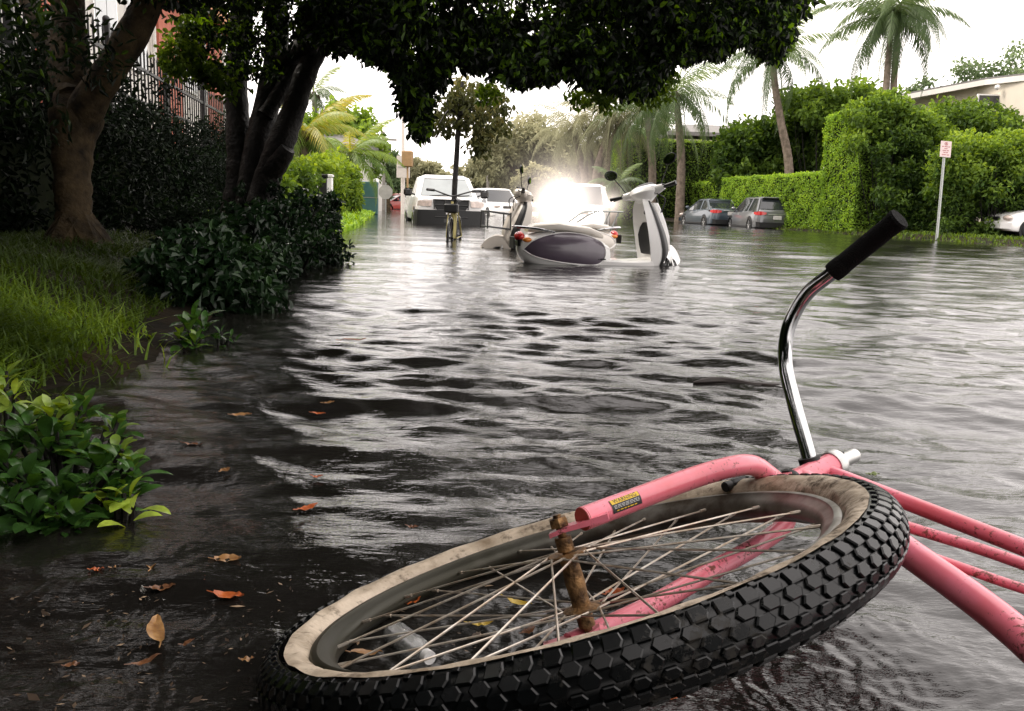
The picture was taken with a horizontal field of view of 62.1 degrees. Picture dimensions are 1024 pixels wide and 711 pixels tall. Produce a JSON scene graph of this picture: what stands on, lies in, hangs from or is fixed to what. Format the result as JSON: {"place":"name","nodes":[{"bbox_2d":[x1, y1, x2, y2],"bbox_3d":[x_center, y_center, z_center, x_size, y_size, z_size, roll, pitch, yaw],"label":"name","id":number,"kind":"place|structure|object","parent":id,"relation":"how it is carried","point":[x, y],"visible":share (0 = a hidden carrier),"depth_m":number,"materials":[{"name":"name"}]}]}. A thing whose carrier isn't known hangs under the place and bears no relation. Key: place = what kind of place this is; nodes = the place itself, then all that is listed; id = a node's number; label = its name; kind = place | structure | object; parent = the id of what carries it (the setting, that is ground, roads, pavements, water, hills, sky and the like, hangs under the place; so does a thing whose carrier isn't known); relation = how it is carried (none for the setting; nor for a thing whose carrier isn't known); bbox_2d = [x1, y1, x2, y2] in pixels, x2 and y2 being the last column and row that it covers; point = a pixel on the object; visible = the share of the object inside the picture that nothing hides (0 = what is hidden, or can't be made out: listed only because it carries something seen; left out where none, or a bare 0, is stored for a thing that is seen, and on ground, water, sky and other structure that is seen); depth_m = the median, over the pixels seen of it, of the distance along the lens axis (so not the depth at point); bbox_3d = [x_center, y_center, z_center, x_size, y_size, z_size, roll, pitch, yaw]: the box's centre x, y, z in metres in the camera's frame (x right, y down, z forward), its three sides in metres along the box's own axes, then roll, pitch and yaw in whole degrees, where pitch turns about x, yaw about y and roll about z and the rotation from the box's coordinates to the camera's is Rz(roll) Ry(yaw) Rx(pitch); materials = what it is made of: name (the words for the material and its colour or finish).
{"place":"outdoors","nodes":[
{"label":"outdoors","id":0,"kind":"place"},
{"bbox_2d":[0,0,229,145],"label":"brick house","id":1,"kind":"structure","parent":0,"point":[114,9],"depth_m":20.72,"materials":[{"name":"paint"}]},
{"bbox_2d":[90,0,117,42],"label":"window","id":2,"kind":"structure","parent":1,"relation":"in","point":[108,7],"depth_m":17.16,"materials":[{"name":"white paint"}]},
{"bbox_2d":[124,0,146,75],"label":"window","id":3,"kind":"structure","parent":1,"relation":"in","point":[128,1],"depth_m":19.91,"materials":[{"name":"white paint"}]},
{"bbox_2d":[0,209,1023,710],"bbox_3d":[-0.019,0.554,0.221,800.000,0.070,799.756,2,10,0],"label":"water","id":4,"kind":"structure","parent":0,"point":[470,387],"depth_m":2.16,"materials":[{"name":"liquid"}]},
{"bbox_2d":[61,660,79,666],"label":"floating leaf","id":5,"kind":"object","parent":4,"relation":"on","point":[74,663],"visible":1,"depth_m":1.03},
{"bbox_2d":[124,653,160,664],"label":"floating leaf","id":6,"kind":"object","parent":4,"relation":"on","point":[149,659],"visible":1,"depth_m":1.05,"materials":[{"name":"plant"}]},
{"bbox_2d":[146,614,164,647],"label":"floating leaf","id":7,"kind":"object","parent":4,"relation":"on","point":[155,630],"visible":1,"depth_m":1.12,"materials":[{"name":"plant"}]},
{"bbox_2d":[143,583,175,590],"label":"floating leaf","id":8,"kind":"object","parent":4,"relation":"on","point":[165,586],"visible":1,"depth_m":1.25,"materials":[{"name":"plant"}]},
{"bbox_2d":[178,638,194,645],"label":"floating leaf","id":9,"kind":"object","parent":4,"relation":"on","point":[185,643],"visible":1,"depth_m":1.09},
{"bbox_2d":[208,554,240,561],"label":"floating leaf","id":10,"kind":"object","parent":4,"relation":"on","point":[222,557],"visible":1,"depth_m":1.35,"materials":[{"name":"plant"}]},
{"bbox_2d":[207,590,243,597],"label":"floating leaf","id":11,"kind":"object","parent":4,"relation":"on","point":[222,594],"visible":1,"depth_m":1.23,"materials":[{"name":"plant"}]},
{"bbox_2d":[229,412,251,415],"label":"floating leaf","id":12,"kind":"object","parent":4,"relation":"on","point":[240,413],"visible":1,"depth_m":2.24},
{"bbox_2d":[238,656,253,661],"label":"floating leaf","id":13,"kind":"object","parent":4,"relation":"on","point":[247,658],"visible":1,"depth_m":1.06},
{"bbox_2d":[293,503,317,509],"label":"floating leaf","id":14,"kind":"object","parent":4,"relation":"on","point":[309,506],"visible":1,"depth_m":1.58,"materials":[{"name":"plant"}]},
{"bbox_2d":[5,430,606,710],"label":"debris","id":15,"kind":"object","parent":4,"relation":"on","point":[31,696],"visible":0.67,"depth_m":1.07,"materials":[{"name":"plant"}]},
{"bbox_2d":[345,648,382,654],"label":"floating leaf","id":16,"kind":"object","parent":4,"relation":"on","point":[363,651],"visible":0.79,"depth_m":1.08,"materials":[{"name":"plant"}]},
{"bbox_2d":[383,622,435,664],"bbox_3d":[-0.133,0.380,1.116,0.036,0.033,0.103,-5,12,-35],"label":"plastic bottle","id":17,"kind":"object","parent":4,"relation":"on","point":[413,640],"visible":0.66,"depth_m":1.10,"materials":[{"name":"white"}]},
{"bbox_2d":[464,621,492,625],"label":"floating leaf","id":18,"kind":"object","parent":4,"relation":"on","point":[483,623],"visible":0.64,"depth_m":1.17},
{"bbox_2d":[500,594,531,604],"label":"floating leaf","id":19,"kind":"object","parent":4,"relation":"on","point":[517,601],"visible":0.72,"depth_m":1.24,"materials":[{"name":"plant"}]},
{"bbox_2d":[519,626,534,633],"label":"floating leaf","id":20,"kind":"object","parent":4,"relation":"on","point":[528,630],"visible":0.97,"depth_m":1.16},
{"bbox_2d":[602,587,624,594],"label":"floating leaf","id":21,"kind":"object","parent":4,"relation":"on","point":[616,590],"visible":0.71,"depth_m":1.29,"materials":[{"name":"plant"}]},
{"bbox_2d":[980,206,1023,237],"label":"parked car","id":22,"kind":"object","parent":4,"relation":"on","point":[1012,221],"visible":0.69,"depth_m":25.15,"materials":[{"name":"white paint"}]},
{"bbox_2d":[0,206,1023,402],"bbox_3d":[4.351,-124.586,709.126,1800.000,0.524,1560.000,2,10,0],"label":"ground","id":23,"kind":"structure","parent":0,"point":[163,324],"depth_m":3.34,"materials":[{"name":"plant"}]},
{"bbox_2d":[0,359,38,422],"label":"leafy plant","id":24,"kind":"object","parent":23,"relation":"on","point":[6,404],"visible":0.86,"depth_m":2.09,"materials":[{"name":"green plant"}]},
{"bbox_2d":[0,388,172,536],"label":"leafy plant","id":25,"kind":"object","parent":23,"relation":"on","point":[42,470],"visible":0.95,"depth_m":1.57,"materials":[{"name":"green plant"}]},
{"bbox_2d":[0,0,196,247],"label":"street tree","id":26,"kind":"object","parent":23,"relation":"on","point":[81,87],"visible":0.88,"depth_m":5.81,"materials":[{"name":"brown plant"}]},
{"bbox_2d":[0,225,196,413],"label":"grass","id":27,"kind":"structure","parent":23,"relation":"on","point":[18,320],"depth_m":3.47,"materials":[{"name":"plant"}]},
{"bbox_2d":[0,0,225,145],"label":"iron fence","id":28,"kind":"object","parent":23,"relation":"on","point":[205,103],"visible":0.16,"depth_m":13.71,"materials":[{"name":"metal"}]},
{"bbox_2d":[0,33,226,235],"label":"shaded hedge","id":29,"kind":"object","parent":23,"relation":"on","point":[143,166],"visible":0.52,"depth_m":9.39,"materials":[{"name":"green plant"}]},
{"bbox_2d":[93,476,170,526],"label":"leafy plant","id":30,"kind":"object","parent":23,"relation":"on","point":[127,506],"visible":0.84,"depth_m":1.49,"materials":[{"name":"green plant"}]},
{"bbox_2d":[132,323,167,341],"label":"leafy plant","id":31,"kind":"object","parent":23,"relation":"on","point":[143,329],"visible":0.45,"depth_m":3.31,"materials":[{"name":"green plant"}]},
{"bbox_2d":[95,195,246,237],"bbox_3d":[-3.262,-1.369,9.306,1.613,0.787,4.697,0,10,-10],"label":"undergrowth shrub","id":32,"kind":"object","parent":23,"relation":"on","point":[173,215],"visible":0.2,"depth_m":7.55,"materials":[{"name":"green plant"}]},
{"bbox_2d":[160,299,224,350],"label":"leafy plant","id":33,"kind":"object","parent":23,"relation":"on","point":[189,322],"visible":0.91,"depth_m":3.25,"materials":[{"name":"green plant"}]},
{"bbox_2d":[120,219,293,315],"bbox_3d":[-1.624,-0.437,4.638,0.913,0.620,1.224,-4,12,-32],"label":"glossy shrub","id":34,"kind":"object","parent":23,"relation":"on","point":[217,271],"visible":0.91,"depth_m":4.31,"materials":[{"name":"green plant"}]},
{"bbox_2d":[206,324,243,346],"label":"leafy plant","id":35,"kind":"object","parent":23,"relation":"on","point":[221,342],"visible":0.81,"depth_m":3.35,"materials":[{"name":"green plant"}]},
{"bbox_2d":[147,198,308,283],"bbox_3d":[-1.857,-0.704,5.775,0.891,0.740,1.753,0,10,-11],"label":"glossy shrub","id":36,"kind":"object","parent":23,"relation":"on","point":[255,221],"visible":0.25,"depth_m":5.61,"materials":[{"name":"green plant"}]},
{"bbox_2d":[202,178,343,231],"bbox_3d":[-2.530,-1.430,9.206,1.299,0.930,3.136,1,10,-8],"label":"glossy shrub","id":37,"kind":"object","parent":23,"relation":"on","point":[273,191],"visible":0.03,"depth_m":8.20,"materials":[{"name":"green plant"}]},
{"bbox_2d":[216,189,356,269],"bbox_3d":[-1.881,-0.994,7.166,1.161,0.823,2.155,0,10,-11],"label":"glossy shrub","id":38,"kind":"object","parent":23,"relation":"on","point":[318,242],"visible":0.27,"depth_m":7.27,"materials":[{"name":"green plant"}]},
{"bbox_2d":[202,209,375,233],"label":"lawn grass","id":39,"kind":"structure","parent":23,"relation":"on","point":[352,220],"depth_m":20.12,"materials":[{"name":"plant"}]},
{"bbox_2d":[277,161,326,207],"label":"garden bush","id":40,"kind":"object","parent":23,"relation":"on","point":[294,175],"visible":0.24,"depth_m":15.10,"materials":[{"name":"green plant"}]},
{"bbox_2d":[249,94,372,188],"bbox_3d":[-6.351,-5.824,25.171,4.136,3.874,3.602,7,11,25],"label":"palm tree","id":41,"kind":"object","parent":23,"relation":"on","point":[311,138],"visible":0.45,"depth_m":24.87,"materials":[{"name":"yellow plant"}]},
{"bbox_2d":[317,174,327,210],"bbox_3d":[-4.209,-3.399,18.970,0.250,1.260,0.250,2,10,0],"label":"gate post","id":42,"kind":"object","parent":23,"relation":"on","point":[323,189],"visible":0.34,"depth_m":18.81,"materials":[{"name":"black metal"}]},
{"bbox_2d":[294,146,354,197],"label":"garden bush","id":43,"kind":"object","parent":23,"relation":"on","point":[334,165],"visible":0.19,"depth_m":19.57,"materials":[{"name":"green plant"}]},
{"bbox_2d":[307,66,346,112],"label":"palm tree","id":44,"kind":"object","parent":23,"relation":"on","point":[314,98],"visible":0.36,"depth_m":49.80,"materials":[{"name":"green plant"}]},
{"bbox_2d":[327,174,333,207],"bbox_3d":[-4.071,-3.395,18.971,0.175,1.260,0.175,2,10,0],"label":"gate post","id":45,"kind":"object","parent":23,"relation":"on","point":[329,182],"visible":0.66,"depth_m":18.83,"materials":[{"name":"white paint"}]},
{"bbox_2d":[336,203,347,215],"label":"garden bush","id":46,"kind":"object","parent":23,"relation":"on","point":[343,209],"visible":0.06,"depth_m":19.96,"materials":[{"name":"green plant"}]},
{"bbox_2d":[302,94,392,184],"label":"round tree","id":47,"kind":"object","parent":23,"relation":"on","point":[364,123],"visible":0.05,"depth_m":43.72,"materials":[{"name":"green plant"}]},
{"bbox_2d":[309,132,389,210],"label":"garden house","id":48,"kind":"structure","parent":23,"relation":"on","point":[339,137],"depth_m":42.41,"materials":[{"name":"paint"}]},
{"bbox_2d":[336,161,365,212],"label":"garden bush","id":49,"kind":"object","parent":23,"relation":"on","point":[354,200],"visible":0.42,"depth_m":25.53,"materials":[{"name":"green plant"}]},
{"bbox_2d":[325,119,403,205],"bbox_3d":[-6.085,-7.247,33.188,4.079,3.904,3.754,-6,13,-37],"label":"palm tree","id":50,"kind":"object","parent":23,"relation":"on","point":[356,158],"visible":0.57,"depth_m":32.73,"materials":[{"name":"green plant"}]},
{"bbox_2d":[361,181,378,213],"bbox_3d":[-6.024,-6.647,35.888,0.760,1.340,0.620,1,10,-6],"label":"utility box","id":51,"kind":"object","parent":23,"relation":"on","point":[369,196],"visible":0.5,"depth_m":35.60,"materials":[{"name":"teal paint"}]},
{"bbox_2d":[379,183,392,211],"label":"stop sign","id":52,"kind":"object","parent":23,"relation":"on","point":[385,191],"visible":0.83,"depth_m":43.77,"materials":[{"name":"metal"}]},
{"bbox_2d":[382,131,396,209],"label":"utility pole","id":53,"kind":"object","parent":23,"relation":"on","point":[383,200],"visible":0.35,"depth_m":55.90,"materials":[{"name":"metal"}]},
{"bbox_2d":[385,146,409,208],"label":"street tree","id":54,"kind":"object","parent":23,"relation":"on","point":[391,168],"visible":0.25,"depth_m":59.95,"materials":[{"name":"green plant"}]},
{"bbox_2d":[390,193,405,208],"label":"parked car","id":55,"kind":"object","parent":23,"relation":"on","point":[395,200],"visible":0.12,"depth_m":60.82,"materials":[{"name":"red paint"}]},
{"bbox_2d":[396,117,409,213],"bbox_3d":[-5.028,-9.364,39.987,0.620,5.967,1.229,2,10,0],"label":"utility pole","id":56,"kind":"object","parent":23,"relation":"on","point":[401,172],"visible":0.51,"depth_m":39.93,"materials":[{"name":"metal"}]},
{"bbox_2d":[402,151,412,187],"bbox_3d":[-4.215,-6.723,34.052,0.420,2.871,0.713,2,10,0],"label":"signal pole","id":57,"kind":"object","parent":23,"relation":"on","point":[407,159],"visible":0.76,"depth_m":33.81,"materials":[{"name":"metal"}]},
{"bbox_2d":[396,156,440,192],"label":"street tree","id":58,"kind":"object","parent":23,"relation":"on","point":[420,168],"visible":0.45,"depth_m":69.70,"materials":[{"name":"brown plant"}]},
{"bbox_2d":[433,161,452,175],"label":"street tree","id":59,"kind":"object","parent":23,"relation":"on","point":[441,171],"visible":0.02,"depth_m":81.44,"materials":[{"name":"brown plant"}]},
{"bbox_2d":[404,175,488,224],"bbox_3d":[-2.126,-4.485,25.667,2.440,1.830,5.341,0,10,-11],"label":"pickup truck","id":60,"kind":"object","parent":23,"relation":"on","point":[422,205],"visible":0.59,"depth_m":23.59,"materials":[{"name":"white paint"}]},
{"bbox_2d":[426,188,480,240],"bbox_3d":[-0.862,-2.127,13.747,0.821,1.100,1.602,7,11,25],"label":"bicycle","id":61,"kind":"object","parent":23,"relation":"on","point":[452,208],"visible":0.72,"depth_m":13.34,"materials":[{"name":"yellow metal"}]},
{"bbox_2d":[117,0,826,211],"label":"street tree","id":62,"kind":"object","parent":23,"relation":"on","point":[582,47],"visible":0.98,"depth_m":5.95,"materials":[{"name":"green plant"}]},
{"bbox_2d":[431,75,517,239],"bbox_3d":[-0.706,-3.119,14.069,1.544,3.064,1.535,2,10,0],"label":"young tree","id":63,"kind":"object","parent":23,"relation":"on","point":[459,104],"visible":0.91,"depth_m":13.70,"materials":[{"name":"green plant"}]},
{"bbox_2d":[449,158,510,190],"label":"tree","id":64,"kind":"object","parent":23,"relation":"on","point":[477,181],"visible":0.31,"depth_m":89.22,"materials":[{"name":"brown plant"}]},
{"bbox_2d":[474,188,518,216],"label":"parked car","id":65,"kind":"object","parent":23,"relation":"on","point":[497,199],"visible":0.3,"depth_m":43.00,"materials":[{"name":"white paint"}]},
{"bbox_2d":[442,167,552,208],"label":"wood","id":66,"kind":"object","parent":23,"relation":"on","point":[501,188],"depth_m":125.96,"materials":[{"name":"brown plant"}]},
{"bbox_2d":[466,108,568,188],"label":"tree","id":67,"kind":"object","parent":23,"relation":"on","point":[510,157],"visible":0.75,"depth_m":70.84,"materials":[{"name":"green plant"}]},
{"bbox_2d":[509,161,577,214],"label":"tree","id":68,"kind":"object","parent":23,"relation":"on","point":[542,189],"visible":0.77,"depth_m":57.38,"materials":[{"name":"brown plant"}]},
{"bbox_2d":[480,165,622,250],"bbox_3d":[0.554,-1.860,11.776,2.022,1.450,0.756,-1,11,-18],"label":"motor scooter","id":69,"kind":"object","parent":23,"relation":"on","point":[520,213],"visible":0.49,"depth_m":11.51,"materials":[{"name":"beige paint"}]},
{"bbox_2d":[512,97,634,183],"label":"palm tree","id":70,"kind":"object","parent":23,"relation":"on","point":[576,134],"visible":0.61,"depth_m":51.78,"materials":[{"name":"green plant"}]},
{"bbox_2d":[546,129,602,186],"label":"tree","id":71,"kind":"object","parent":23,"relation":"on","point":[577,174],"visible":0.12,"depth_m":79.34,"materials":[{"name":"brown plant"}]},
{"bbox_2d":[547,183,613,224],"bbox_3d":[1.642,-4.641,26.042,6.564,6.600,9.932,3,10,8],"label":"oncoming car","id":72,"kind":"object","parent":23,"relation":"on","point":[572,200],"visible":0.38,"depth_m":27.70,"materials":[{"name":"white paint"}]},
{"bbox_2d":[509,152,679,265],"bbox_3d":[0.946,-1.407,8.966,1.973,1.475,0.628,0,10,-14],"label":"motor scooter","id":73,"kind":"object","parent":23,"relation":"on","point":[554,243],"visible":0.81,"depth_m":8.81,"materials":[{"name":"white paint"}]},
{"bbox_2d":[552,78,675,196],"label":"palm tree","id":74,"kind":"object","parent":23,"relation":"on","point":[608,126],"visible":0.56,"depth_m":49.78,"materials":[{"name":"green plant"}]},
{"bbox_2d":[587,163,644,220],"bbox_3d":[4.859,-7.610,40.029,2.580,2.968,2.654,-3,11,-25],"label":"palm tree","id":75,"kind":"object","parent":23,"relation":"on","point":[613,188],"visible":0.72,"depth_m":39.84,"materials":[{"name":"green plant"}]},
{"bbox_2d":[608,139,641,218],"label":"clipped hedge","id":76,"kind":"object","parent":23,"relation":"on","point":[627,213],"visible":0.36,"depth_m":52.57,"materials":[{"name":"green plant"}]},
{"bbox_2d":[256,210,1023,710],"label":"bicycle","id":77,"kind":"object","parent":23,"relation":"on","point":[654,648],"visible":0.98,"depth_m":0.96,"materials":[{"name":"black rubber"}]},
{"bbox_2d":[567,76,721,202],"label":"palm tree","id":78,"kind":"object","parent":23,"relation":"on","point":[651,171],"visible":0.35,"depth_m":47.91,"materials":[{"name":"green plant"}]},
{"bbox_2d":[617,103,706,140],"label":"tree","id":79,"kind":"object","parent":23,"relation":"on","point":[661,127],"visible":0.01,"depth_m":76.50,"materials":[{"name":"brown plant"}]},
{"bbox_2d":[589,52,743,221],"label":"palm tree","id":80,"kind":"object","parent":23,"relation":"on","point":[690,102],"visible":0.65,"depth_m":43.82,"materials":[{"name":"green plant"}]},
{"bbox_2d":[637,138,716,217],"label":"clipped hedge","id":81,"kind":"object","parent":23,"relation":"on","point":[693,173],"visible":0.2,"depth_m":53.10,"materials":[{"name":"green plant"}]},
{"bbox_2d":[658,124,729,140],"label":"garden house","id":82,"kind":"structure","parent":23,"relation":"on","point":[712,128],"depth_m":71.55,"materials":[{"name":"beige paint"}]},
{"bbox_2d":[690,180,719,205],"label":"clipped hedge","id":83,"kind":"object","parent":23,"relation":"on","point":[702,190],"visible":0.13,"depth_m":51.61,"materials":[{"name":"green plant"}]},
{"bbox_2d":[679,199,734,224],"bbox_3d":[9.488,-6.683,40.401,2.114,1.493,4.865,1,10,-8],"label":"parked car","id":84,"kind":"object","parent":23,"relation":"on","point":[710,211],"visible":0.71,"depth_m":39.10,"materials":[{"name":"grey paint"}]},
{"bbox_2d":[727,197,786,228],"bbox_3d":[10.564,-5.933,36.204,2.134,1.594,4.345,2,10,-2],"label":"parked car","id":85,"kind":"object","parent":23,"relation":"on","point":[759,212],"visible":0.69,"depth_m":34.35,"materials":[{"name":"grey paint"}]},
{"bbox_2d":[706,84,827,193],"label":"garden trees","id":86,"kind":"object","parent":23,"relation":"on","point":[753,146],"visible":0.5,"depth_m":41.59,"materials":[{"name":"green plant"}]},
{"bbox_2d":[719,170,826,228],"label":"clipped hedge","id":87,"kind":"object","parent":23,"relation":"on","point":[796,192],"visible":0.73,"depth_m":33.86,"materials":[{"name":"green plant"}]},
{"bbox_2d":[713,6,853,173],"bbox_3d":[11.614,-10.754,38.852,5.723,10.063,6.397,-4,12,-32],"label":"palm tree","id":88,"kind":"object","parent":23,"relation":"on","point":[771,73],"visible":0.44,"depth_m":37.86,"materials":[{"name":"green plant"}]},
{"bbox_2d":[782,73,882,171],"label":"garden trees","id":89,"kind":"object","parent":23,"relation":"on","point":[811,107],"visible":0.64,"depth_m":38.31,"materials":[{"name":"green plant"}]},
{"bbox_2d":[813,108,922,231],"bbox_3d":[12.590,-6.431,30.200,2.493,4.474,2.743,0,10,-9],"label":"clipped hedge","id":90,"kind":"object","parent":23,"relation":"on","point":[843,204],"visible":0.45,"depth_m":29.87,"materials":[{"name":"green plant"}]},
{"bbox_2d":[765,224,1023,246],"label":"verge grass","id":91,"kind":"structure","parent":23,"relation":"on","point":[949,235],"depth_m":24.61,"materials":[{"name":"plant"}]},
{"bbox_2d":[838,84,955,226],"bbox_3d":[13.139,-6.524,28.911,4.574,5.157,3.428,2,10,0],"label":"flowering bush","id":92,"kind":"object","parent":23,"relation":"on","point":[884,112],"visible":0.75,"depth_m":27.71,"materials":[{"name":"green plant"}]},
{"bbox_2d":[807,0,992,96],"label":"palm tree","id":93,"kind":"object","parent":23,"relation":"on","point":[892,21],"visible":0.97,"depth_m":32.78,"materials":[{"name":"green plant"}]},
{"bbox_2d":[865,123,941,231],"bbox_3d":[13.141,-5.720,28.383,2.935,4.108,3.914,6,11,20],"label":"loose bush","id":94,"kind":"object","parent":23,"relation":"on","point":[910,205],"visible":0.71,"depth_m":27.39,"materials":[{"name":"green plant"}]},
{"bbox_2d":[905,72,941,98],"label":"garden tree","id":95,"kind":"object","parent":23,"relation":"on","point":[928,83],"visible":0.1,"depth_m":58.04,"materials":[{"name":"green plant"}]},
{"bbox_2d":[935,141,951,239],"bbox_3d":[12.189,-4.661,24.239,0.281,2.870,0.586,9,12,33],"label":"street sign","id":96,"kind":"object","parent":23,"relation":"on","point":[945,149],"visible":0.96,"depth_m":24.18,"materials":[{"name":"metal"}]},
{"bbox_2d":[918,126,1023,233],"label":"loose bush","id":97,"kind":"object","parent":23,"relation":"on","point":[971,161],"visible":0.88,"depth_m":25.44,"materials":[{"name":"green plant"}]},
{"bbox_2d":[922,94,1023,221],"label":"loose bush","id":98,"kind":"object","parent":23,"relation":"on","point":[967,113],"visible":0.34,"depth_m":29.30,"materials":[{"name":"green plant"}]},
{"bbox_2d":[929,169,1023,236],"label":"loose bush","id":99,"kind":"object","parent":23,"relation":"on","point":[951,220],"visible":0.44,"depth_m":25.80,"materials":[{"name":"green plant"}]},
{"bbox_2d":[941,38,1023,83],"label":"garden tree","id":100,"kind":"object","parent":23,"relation":"on","point":[968,66],"visible":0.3,"depth_m":59.65,"materials":[{"name":"green plant"}]},
{"bbox_2d":[225,0,1023,206],"label":"sky","id":101,"kind":"structure","parent":0,"point":[994,24],"materials":[{"name":"white"}]},
{"bbox_2d":[902,73,1023,221],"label":"gable house","id":102,"kind":"structure","parent":0,"point":[1007,91],"depth_m":39.25,"materials":[{"name":"beige paint"}]},
{"bbox_2d":[977,94,999,104],"bbox_3d":[21.697,-11.619,38.682,1.100,0.500,0.140,2,10,0],"label":"window","id":103,"kind":"structure","parent":102,"relation":"in","point":[992,97],"depth_m":38.61,"materials":[{"name":"white paint"}]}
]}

